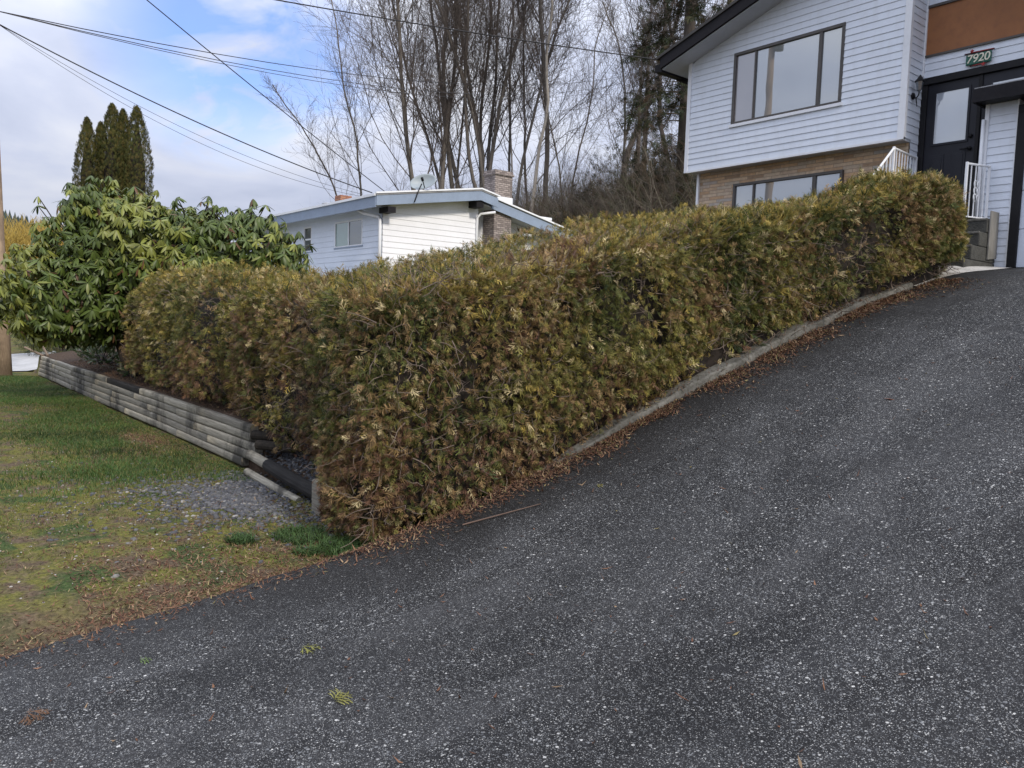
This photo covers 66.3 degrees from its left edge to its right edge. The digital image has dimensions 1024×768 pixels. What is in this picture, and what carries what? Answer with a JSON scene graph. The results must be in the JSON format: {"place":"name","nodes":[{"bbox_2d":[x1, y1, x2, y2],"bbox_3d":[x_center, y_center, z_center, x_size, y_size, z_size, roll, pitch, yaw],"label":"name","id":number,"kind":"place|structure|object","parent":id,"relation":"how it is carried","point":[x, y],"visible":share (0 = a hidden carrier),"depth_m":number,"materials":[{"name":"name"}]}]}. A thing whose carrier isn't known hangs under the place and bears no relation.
{"place":"outdoors","nodes":[
{"label":"outdoors","id":0,"kind":"place"},
{"bbox_2d":[11,349,79,370],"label":"neighbour driveway","id":1,"kind":"structure","parent":0,"point":[23,362],"depth_m":24.69,"materials":[{"name":"concrete"}]},
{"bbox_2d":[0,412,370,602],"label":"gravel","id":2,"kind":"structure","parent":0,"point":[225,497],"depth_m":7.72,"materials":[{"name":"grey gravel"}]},
{"bbox_2d":[0,319,525,656],"bbox_3d":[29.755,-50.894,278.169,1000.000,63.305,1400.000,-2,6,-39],"label":"ground","id":3,"kind":"structure","parent":0,"point":[15,592],"depth_m":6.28,"materials":[{"name":"green plant"}]},
{"bbox_2d":[0,154,12,375],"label":"utility pole","id":4,"kind":"object","parent":3,"relation":"on","point":[5,357],"visible":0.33,"depth_m":20.44,"materials":[{"name":"brown wood"}]},
{"bbox_2d":[1,26,356,195],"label":"overhead cable","id":5,"kind":"object","parent":4,"relation":"attached to","point":[166,126],"visible":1,"depth_m":23.00,"materials":[{"name":"black rubber"}]},
{"bbox_2d":[3,27,359,193],"bbox_3d":[-9.267,-7.939,23.560,10.417,3.170,0.012,-2,6,-36],"label":"overhead cable","id":6,"kind":"object","parent":4,"relation":"attached to","point":[165,119],"visible":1,"depth_m":22.83,"materials":[{"name":"black rubber"}]},
{"bbox_2d":[0,24,371,192],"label":"overhead cable","id":7,"kind":"object","parent":4,"relation":"attached to","point":[172,110],"visible":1,"depth_m":22.77,"materials":[{"name":"black rubber"}]},
{"bbox_2d":[6,13,635,98],"bbox_3d":[3.068,-20.688,46.614,0.020,18.716,63.099,5,5,31],"label":"overhead cable","id":8,"kind":"object","parent":4,"relation":"attached to","point":[252,69],"visible":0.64,"depth_m":26.68,"materials":[{"name":"black rubber"}]},
{"bbox_2d":[0,11,650,85],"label":"overhead cable","id":9,"kind":"object","parent":4,"relation":"attached to","point":[264,61],"visible":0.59,"depth_m":27.18,"materials":[{"name":"black rubber"}]},
{"bbox_2d":[2,12,651,94],"bbox_3d":[3.070,-20.738,46.610,0.024,18.820,63.100,5,5,31],"label":"overhead cable","id":10,"kind":"object","parent":4,"relation":"attached to","point":[275,70],"visible":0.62,"depth_m":27.56,"materials":[{"name":"black rubber"}]},
{"bbox_2d":[4,211,65,309],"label":"willow tree","id":11,"kind":"object","parent":3,"relation":"on","point":[17,237],"visible":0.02,"depth_m":46.51,"materials":[{"name":"yellow plant"}]},
{"bbox_2d":[11,308,96,355],"bbox_3d":[-15.827,-2.113,27.674,3.923,2.466,4.850,-2,6,-39],"label":"evergreen shrub","id":12,"kind":"object","parent":3,"relation":"on","point":[57,350],"visible":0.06,"depth_m":27.13,"materials":[{"name":"green plant"}]},
{"bbox_2d":[71,116,101,281],"bbox_3d":[-20.556,-7.531,38.002,1.515,10.763,1.512,-2,6,-39],"label":"columnar cedar","id":13,"kind":"object","parent":3,"relation":"on","point":[86,163],"visible":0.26,"depth_m":37.43,"materials":[{"name":"green plant"}]},
{"bbox_2d":[72,344,119,366],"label":"ground shrub","id":14,"kind":"object","parent":3,"relation":"on","point":[97,355],"visible":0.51,"depth_m":17.42,"materials":[{"name":"green plant"}]},
{"bbox_2d":[92,120,107,186],"bbox_3d":[-20.318,-7.615,38.809,1.393,10.690,1.388,-2,6,-39],"label":"columnar cedar","id":15,"kind":"object","parent":3,"relation":"on","point":[99,125],"visible":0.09,"depth_m":38.26,"materials":[{"name":"green plant"}]},
{"bbox_2d":[93,103,129,291],"bbox_3d":[-19.534,-7.970,38.362,1.849,11.454,1.824,-2,6,-39],"label":"columnar cedar","id":16,"kind":"object","parent":3,"relation":"on","point":[112,115],"visible":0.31,"depth_m":37.73,"materials":[{"name":"green plant"}]},
{"bbox_2d":[113,108,132,197],"bbox_3d":[-19.130,-7.899,38.596,1.554,11.220,1.530,-2,6,-39],"label":"columnar cedar","id":17,"kind":"object","parent":3,"relation":"on","point":[123,117],"visible":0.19,"depth_m":37.95,"materials":[{"name":"green plant"}]},
{"bbox_2d":[116,361,145,377],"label":"ground shrub","id":18,"kind":"object","parent":3,"relation":"on","point":[125,372],"visible":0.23,"depth_m":14.81,"materials":[{"name":"green plant"}]},
{"bbox_2d":[119,105,154,250],"bbox_3d":[-18.408,-7.969,38.526,1.733,11.327,1.826,-2,6,-39],"label":"columnar cedar","id":19,"kind":"object","parent":3,"relation":"on","point":[138,177],"visible":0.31,"depth_m":37.97,"materials":[{"name":"green plant"}]},
{"bbox_2d":[0,176,316,373],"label":"rhododendron","id":20,"kind":"object","parent":3,"relation":"on","point":[55,307],"visible":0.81,"depth_m":14.36,"materials":[{"name":"green plant"}]},
{"bbox_2d":[24,346,346,519],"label":"retaining wall","id":21,"kind":"structure","parent":3,"relation":"on","point":[230,438],"depth_m":10.87,"materials":[{"name":"grey wood"}]},
{"bbox_2d":[118,258,305,403],"bbox_3d":[-4.534,-0.942,12.720,2.701,2.165,5.695,-2,6,-39],"label":"cedar hedge","id":22,"kind":"object","parent":3,"relation":"on","point":[177,336],"visible":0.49,"depth_m":11.28,"materials":[{"name":"green plant"}]},
{"bbox_2d":[219,530,269,545],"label":"grass tuft","id":23,"kind":"object","parent":3,"relation":"on","point":[243,537],"visible":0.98,"depth_m":6.34,"materials":[{"name":"green plant"}]},
{"bbox_2d":[265,522,329,544],"bbox_3d":[-1.759,1.247,6.535,0.629,0.077,0.525,4,5,21],"label":"grass tuft","id":24,"kind":"object","parent":3,"relation":"on","point":[295,532],"visible":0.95,"depth_m":6.50,"materials":[{"name":"green plant"}]},
{"bbox_2d":[287,542,323,556],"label":"grass tuft","id":25,"kind":"object","parent":3,"relation":"on","point":[302,550],"visible":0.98,"depth_m":6.08,"materials":[{"name":"green plant"}]},
{"bbox_2d":[257,69,366,199],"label":"bare tree","id":26,"kind":"object","parent":3,"relation":"on","point":[311,127],"visible":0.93,"depth_m":73.53,"materials":[{"name":"brown plant"}]},
{"bbox_2d":[309,533,373,556],"bbox_3d":[-1.301,1.286,6.171,0.645,0.086,0.668,1,5,-12],"label":"grass tuft","id":27,"kind":"object","parent":3,"relation":"on","point":[339,543],"visible":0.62,"depth_m":6.21,"materials":[{"name":"green plant"}]},
{"bbox_2d":[282,0,417,195],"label":"bare tree","id":28,"kind":"object","parent":3,"relation":"on","point":[351,117],"visible":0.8,"depth_m":67.59,"materials":[{"name":"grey plant"}]},
{"bbox_2d":[283,0,496,190],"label":"bare tree","id":29,"kind":"object","parent":3,"relation":"on","point":[404,106],"visible":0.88,"depth_m":46.17,"materials":[{"name":"brown plant"}]},
{"bbox_2d":[231,169,571,276],"bbox_3d":[-5.644,-6.159,34.912,9.550,5.090,15.200,-2,6,-39],"label":"neighbour bungalow","id":30,"kind":"object","parent":3,"relation":"on","point":[349,232],"visible":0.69,"depth_m":28.77,"materials":[{"name":"white"}]},
{"bbox_2d":[303,226,311,253],"bbox_3d":[-8.211,-5.796,31.536,0.080,1.050,0.790,-2,6,-39],"label":"window","id":31,"kind":"structure","parent":30,"relation":"in","point":[307,230],"depth_m":31.54,"materials":[{"name":"white glass"}]},
{"bbox_2d":[334,218,362,248],"bbox_3d":[-6.018,-5.520,28.854,0.080,1.010,2.240,-2,6,-39],"label":"window","id":32,"kind":"structure","parent":30,"relation":"in","point":[348,234],"depth_m":28.82,"materials":[{"name":"white glass"}]},
{"bbox_2d":[410,174,435,201],"bbox_3d":[-3.107,-6.790,27.184,0.802,1.066,0.679,-2,6,-39],"label":"satellite dish","id":33,"kind":"object","parent":30,"relation":"attached to","point":[421,181],"visible":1,"depth_m":27.28,"materials":[{"name":"white metal"}]},
{"bbox_2d":[334,0,476,187],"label":"bare tree","id":34,"kind":"object","parent":3,"relation":"on","point":[426,134],"visible":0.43,"depth_m":48.82,"materials":[{"name":"brown plant"}]},
{"bbox_2d":[350,251,468,274],"bbox_3d":[-1.662,-1.111,12.259,1.688,1.919,3.166,-2,6,-39],"label":"cedar hedge","id":35,"kind":"object","parent":3,"relation":"on","point":[380,261],"visible":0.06,"depth_m":11.79,"materials":[{"name":"plant"}]},
{"bbox_2d":[326,0,568,188],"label":"bare tree","id":36,"kind":"object","parent":3,"relation":"on","point":[442,174],"visible":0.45,"depth_m":49.18,"materials":[{"name":"brown plant"}]},
{"bbox_2d":[388,0,532,186],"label":"bare tree","id":37,"kind":"object","parent":3,"relation":"on","point":[458,160],"visible":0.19,"depth_m":52.13,"materials":[{"name":"brown plant"}]},
{"bbox_2d":[337,0,612,188],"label":"bare tree","id":38,"kind":"object","parent":3,"relation":"on","point":[493,139],"visible":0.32,"depth_m":50.14,"materials":[{"name":"brown plant"}]},
{"bbox_2d":[414,0,544,188],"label":"bare tree","id":39,"kind":"object","parent":3,"relation":"on","point":[451,181],"visible":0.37,"depth_m":48.61,"materials":[{"name":"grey plant"}]},
{"bbox_2d":[369,0,612,187],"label":"bare tree","id":40,"kind":"object","parent":3,"relation":"on","point":[466,99],"visible":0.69,"depth_m":48.30,"materials":[{"name":"brown plant"}]},
{"bbox_2d":[424,0,563,171],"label":"bare tree","id":41,"kind":"object","parent":3,"relation":"on","point":[509,147],"visible":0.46,"depth_m":50.11,"materials":[{"name":"grey plant"}]},
{"bbox_2d":[320,112,696,231],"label":"undergrowth","id":42,"kind":"object","parent":3,"relation":"on","point":[565,198],"visible":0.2,"depth_m":41.47,"materials":[{"name":"brown bare twigs"}]},
{"bbox_2d":[0,277,1020,767],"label":"leaf litter","id":43,"kind":"object","parent":3,"relation":"on","point":[600,445],"visible":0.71,"depth_m":6.14,"materials":[{"name":"brown plant"}]},
{"bbox_2d":[463,503,540,524],"bbox_3d":[-0.075,0.972,5.833,0.585,0.164,0.016,1,5,-8],"label":"dry stick","id":44,"kind":"object","parent":43,"relation":"on","point":[498,515],"visible":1,"depth_m":5.82,"materials":[{"name":"brown wood"}]},
{"bbox_2d":[456,2,569,171],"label":"bare tree","id":45,"kind":"object","parent":3,"relation":"on","point":[513,97],"visible":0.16,"depth_m":70.61,"materials":[{"name":"grey plant"}]},
{"bbox_2d":[443,0,605,205],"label":"bare tree","id":46,"kind":"object","parent":3,"relation":"on","point":[529,133],"visible":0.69,"depth_m":48.71,"materials":[{"name":"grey plant"}]},
{"bbox_2d":[441,0,633,207],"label":"bare tree","id":47,"kind":"object","parent":3,"relation":"on","point":[523,105],"visible":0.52,"depth_m":49.03,"materials":[{"name":"brown plant"}]},
{"bbox_2d":[490,0,584,216],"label":"bare tree","id":48,"kind":"object","parent":3,"relation":"on","point":[547,156],"visible":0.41,"depth_m":49.26,"materials":[{"name":"grey plant"}]},
{"bbox_2d":[496,0,615,191],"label":"bare tree","id":49,"kind":"object","parent":3,"relation":"on","point":[567,98],"visible":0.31,"depth_m":72.89,"materials":[{"name":"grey plant"}]},
{"bbox_2d":[395,201,738,272],"bbox_3d":[1.018,-1.283,11.406,5.935,3.253,1.964,-1,5,-30],"label":"cedar hedge","id":50,"kind":"object","parent":3,"relation":"on","point":[479,248],"visible":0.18,"depth_m":10.95,"materials":[{"name":"plant"}]},
{"bbox_2d":[546,204,599,231],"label":"thicket bush","id":51,"kind":"object","parent":3,"relation":"on","point":[563,218],"visible":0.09,"depth_m":40.69,"materials":[{"name":"brown plant"}]},
{"bbox_2d":[491,0,655,212],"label":"bare tree","id":52,"kind":"object","parent":3,"relation":"on","point":[546,73],"visible":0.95,"depth_m":44.70,"materials":[{"name":"brown plant"}]},
{"bbox_2d":[558,0,631,188],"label":"bare tree","id":53,"kind":"object","parent":3,"relation":"on","point":[594,72],"visible":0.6,"depth_m":69.89,"materials":[{"name":"brown plant"}]},
{"bbox_2d":[220,165,971,547],"bbox_3d":[0.952,-0.852,9.737,8.076,3.845,5.388,-1,5,-30],"label":"cedar hedge","id":54,"kind":"object","parent":3,"relation":"on","point":[394,397],"visible":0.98,"depth_m":6.93,"materials":[{"name":"green plant"}]},
{"bbox_2d":[560,42,678,149],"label":"bare tree","id":55,"kind":"object","parent":3,"relation":"on","point":[628,106],"visible":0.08,"depth_m":67.45,"materials":[{"name":"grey plant"}]},
{"bbox_2d":[573,144,666,220],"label":"thicket bush","id":56,"kind":"object","parent":3,"relation":"on","point":[594,176],"visible":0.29,"depth_m":44.08,"materials":[{"name":"brown plant"}]},
{"bbox_2d":[572,0,671,176],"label":"bare tree","id":57,"kind":"object","parent":3,"relation":"on","point":[624,89],"visible":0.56,"depth_m":58.84,"materials":[{"name":"grey plant"}]},
{"bbox_2d":[576,0,676,160],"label":"bare tree","id":58,"kind":"object","parent":3,"relation":"on","point":[625,65],"visible":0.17,"depth_m":59.12,"materials":[{"name":"grey plant"}]},
{"bbox_2d":[606,20,663,178],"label":"conifer tree","id":59,"kind":"object","parent":3,"relation":"on","point":[637,140],"visible":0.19,"depth_m":57.45,"materials":[{"name":"green plant"}]},
{"bbox_2d":[611,1,668,191],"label":"conifer tree","id":60,"kind":"object","parent":3,"relation":"on","point":[655,134],"visible":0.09,"depth_m":61.33,"materials":[{"name":"green plant"}]},
{"bbox_2d":[589,0,713,189],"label":"bare tree","id":61,"kind":"object","parent":3,"relation":"on","point":[661,129],"visible":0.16,"depth_m":45.05,"materials":[{"name":"brown plant"}]},
{"bbox_2d":[614,166,689,216],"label":"thicket bush","id":62,"kind":"object","parent":3,"relation":"on","point":[642,194],"visible":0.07,"depth_m":41.23,"materials":[{"name":"brown plant"}]},
{"bbox_2d":[585,0,726,200],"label":"bare tree","id":63,"kind":"object","parent":3,"relation":"on","point":[631,144],"visible":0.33,"depth_m":49.27,"materials":[{"name":"brown plant"}]},
{"bbox_2d":[620,143,696,217],"bbox_3d":[8.274,-9.390,38.911,5.924,4.535,5.753,-2,6,-39],"label":"thicket bush","id":64,"kind":"object","parent":3,"relation":"on","point":[644,176],"visible":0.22,"depth_m":37.77,"materials":[{"name":"brown plant"}]},
{"bbox_2d":[648,79,676,154],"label":"bare tree","id":65,"kind":"object","parent":3,"relation":"on","point":[668,129],"visible":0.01,"depth_m":66.28,"materials":[{"name":"grey plant"}]},
{"bbox_2d":[601,0,729,180],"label":"bare tree","id":66,"kind":"object","parent":3,"relation":"on","point":[669,25],"visible":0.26,"depth_m":43.51,"materials":[{"name":"brown plant"}]},
{"bbox_2d":[608,0,723,216],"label":"conifer tree","id":67,"kind":"object","parent":3,"relation":"on","point":[692,10],"visible":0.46,"depth_m":38.50,"materials":[{"name":"green plant"}]},
{"bbox_2d":[677,0,733,95],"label":"conifer tree","id":68,"kind":"object","parent":3,"relation":"on","point":[714,13],"visible":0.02,"depth_m":44.46,"materials":[{"name":"green plant"}]},
{"bbox_2d":[528,282,912,476],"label":"kerb","id":69,"kind":"structure","parent":3,"relation":"on","point":[735,363],"depth_m":7.60,"materials":[{"name":"concrete"}]},
{"bbox_2d":[655,0,1023,269],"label":"split level house","id":70,"kind":"structure","parent":3,"relation":"on","point":[786,99],"depth_m":11.72,"materials":[{"name":"white wood"}]},
{"bbox_2d":[728,22,845,127],"bbox_3d":[4.369,-4.888,12.528,0.080,1.225,2.020,-2,6,-39],"label":"window","id":71,"kind":"structure","parent":70,"relation":"in","point":[803,73],"depth_m":12.47,"materials":[{"name":"grey glass"}]},
{"bbox_2d":[732,169,843,209],"bbox_3d":[4.450,-2.914,12.818,0.065,0.920,1.980,-2,6,-39],"label":"window","id":72,"kind":"structure","parent":70,"relation":"in","point":[780,188],"depth_m":12.81,"materials":[{"name":"glass"}]},
{"bbox_2d":[873,146,917,174],"bbox_3d":[5.318,-2.440,10.957,1.510,1.690,0.058,-2,6,-42],"label":"stair railing","id":73,"kind":"object","parent":70,"relation":"attached to","point":[893,163],"visible":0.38,"depth_m":10.90,"materials":[{"name":"white metal"}]},
{"bbox_2d":[911,75,924,106],"bbox_3d":[5.754,-4.154,11.103,0.123,0.431,0.200,1,5,-11],"label":"wall lantern","id":74,"kind":"object","parent":70,"relation":"attached to","point":[919,81],"depth_m":11.05,"materials":[{"name":"black paint"}]},
{"bbox_2d":[922,75,979,211],"bbox_3d":[6.188,-3.278,11.115,0.100,2.008,0.680,-2,6,-39],"label":"door","id":75,"kind":"structure","parent":70,"relation":"in","point":[951,112],"depth_m":11.07,"materials":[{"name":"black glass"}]},
{"bbox_2d":[964,48,994,66],"bbox_3d":[6.398,-4.475,10.731,0.040,0.258,0.380,-2,6,-39],"label":"house number sign","id":76,"kind":"object","parent":70,"relation":"attached to","point":[982,58],"visible":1,"depth_m":10.72,"materials":[{"name":"metal"}]},
{"bbox_2d":[973,66,1023,218],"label":"door","id":77,"kind":"structure","parent":70,"relation":"in","point":[1013,74],"depth_m":10.60,"materials":[{"name":"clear glass"}]},
{"bbox_2d":[1016,176,1023,267],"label":"garage door","id":78,"kind":"structure","parent":70,"relation":"in","point":[1020,250],"depth_m":10.29,"materials":[{"name":"white"}]},
{"bbox_3d":[-15.441,-6.701,10.433,0.790,15.300,0.665,-2,6,-39],"label":"utility pole","id":79,"kind":"object","parent":3,"relation":"on","visible":0},
{"bbox_2d":[147,0,383,190],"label":"overhead cable","id":80,"kind":"object","parent":79,"relation":"attached to","point":[259,92],"visible":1,"depth_m":22.02,"materials":[{"name":"black rubber"}]},
{"bbox_2d":[276,0,655,59],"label":"overhead cable","id":81,"kind":"object","parent":79,"relation":"attached to","point":[462,30],"visible":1,"depth_m":13.35,"materials":[{"name":"black rubber"}]},
{"bbox_2d":[0,0,725,244],"label":"sky","id":82,"kind":"structure","parent":0,"point":[44,106],"materials":[{"name":"blue"}]},
{"bbox_2d":[0,268,1023,767],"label":"driveway","id":83,"kind":"structure","parent":0,"point":[756,564],"depth_m":4.05,"materials":[{"name":"grey asphalt"}]},
{"bbox_2d":[19,707,51,725],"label":"fallen sprig","id":84,"kind":"object","parent":83,"relation":"on","point":[33,716],"visible":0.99,"depth_m":3.43,"materials":[{"name":"brown plant"}]},
{"bbox_2d":[300,644,320,653],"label":"fallen sprig","id":85,"kind":"object","parent":83,"relation":"on","point":[308,650],"visible":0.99,"depth_m":4.01,"materials":[{"name":"green plant"}]},
{"bbox_2d":[328,689,352,704],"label":"fallen sprig","id":86,"kind":"object","parent":83,"relation":"on","point":[341,697],"visible":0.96,"depth_m":3.46,"materials":[{"name":"green plant"}]},
{"bbox_2d":[914,266,1005,285],"bbox_3d":[5.335,-1.408,10.254,2.090,0.365,1.480,-2,6,-39],"label":"concrete pad","id":87,"kind":"object","parent":83,"relation":"on","point":[970,269],"visible":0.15,"depth_m":9.87,"materials":[{"name":"grey concrete"}]},
{"bbox_2d":[939,218,994,278],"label":"front steps","id":88,"kind":"structure","parent":87,"relation":"on","point":[978,231],"depth_m":10.24,"materials":[{"name":"concrete"}]},
{"bbox_2d":[963,162,990,218],"bbox_3d":[6.204,-2.553,10.462,0.458,0.770,0.061,0,5,-25],"label":"stair railing","id":89,"kind":"object","parent":88,"relation":"on","point":[976,183],"visible":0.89,"depth_m":10.46,"materials":[{"name":"white metal"}]},
{"bbox_2d":[986,211,998,259],"bbox_3d":[6.386,-1.965,10.397,0.290,0.640,0.015,-2,6,-39],"label":"plywood board","id":90,"kind":"object","parent":87,"relation":"on","point":[993,236],"visible":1,"depth_m":10.38,"materials":[{"name":"beige wood"}]},
{"bbox_3d":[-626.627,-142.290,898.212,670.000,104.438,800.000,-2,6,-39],"label":"hills","id":91,"kind":"structure","parent":0,"visible":0},
{"bbox_2d":[3,209,49,240],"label":"distant forest","id":92,"kind":"object","parent":91,"relation":"on","point":[10,216],"visible":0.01,"depth_m":826.30,"materials":[{"name":"plant"}]}
]}

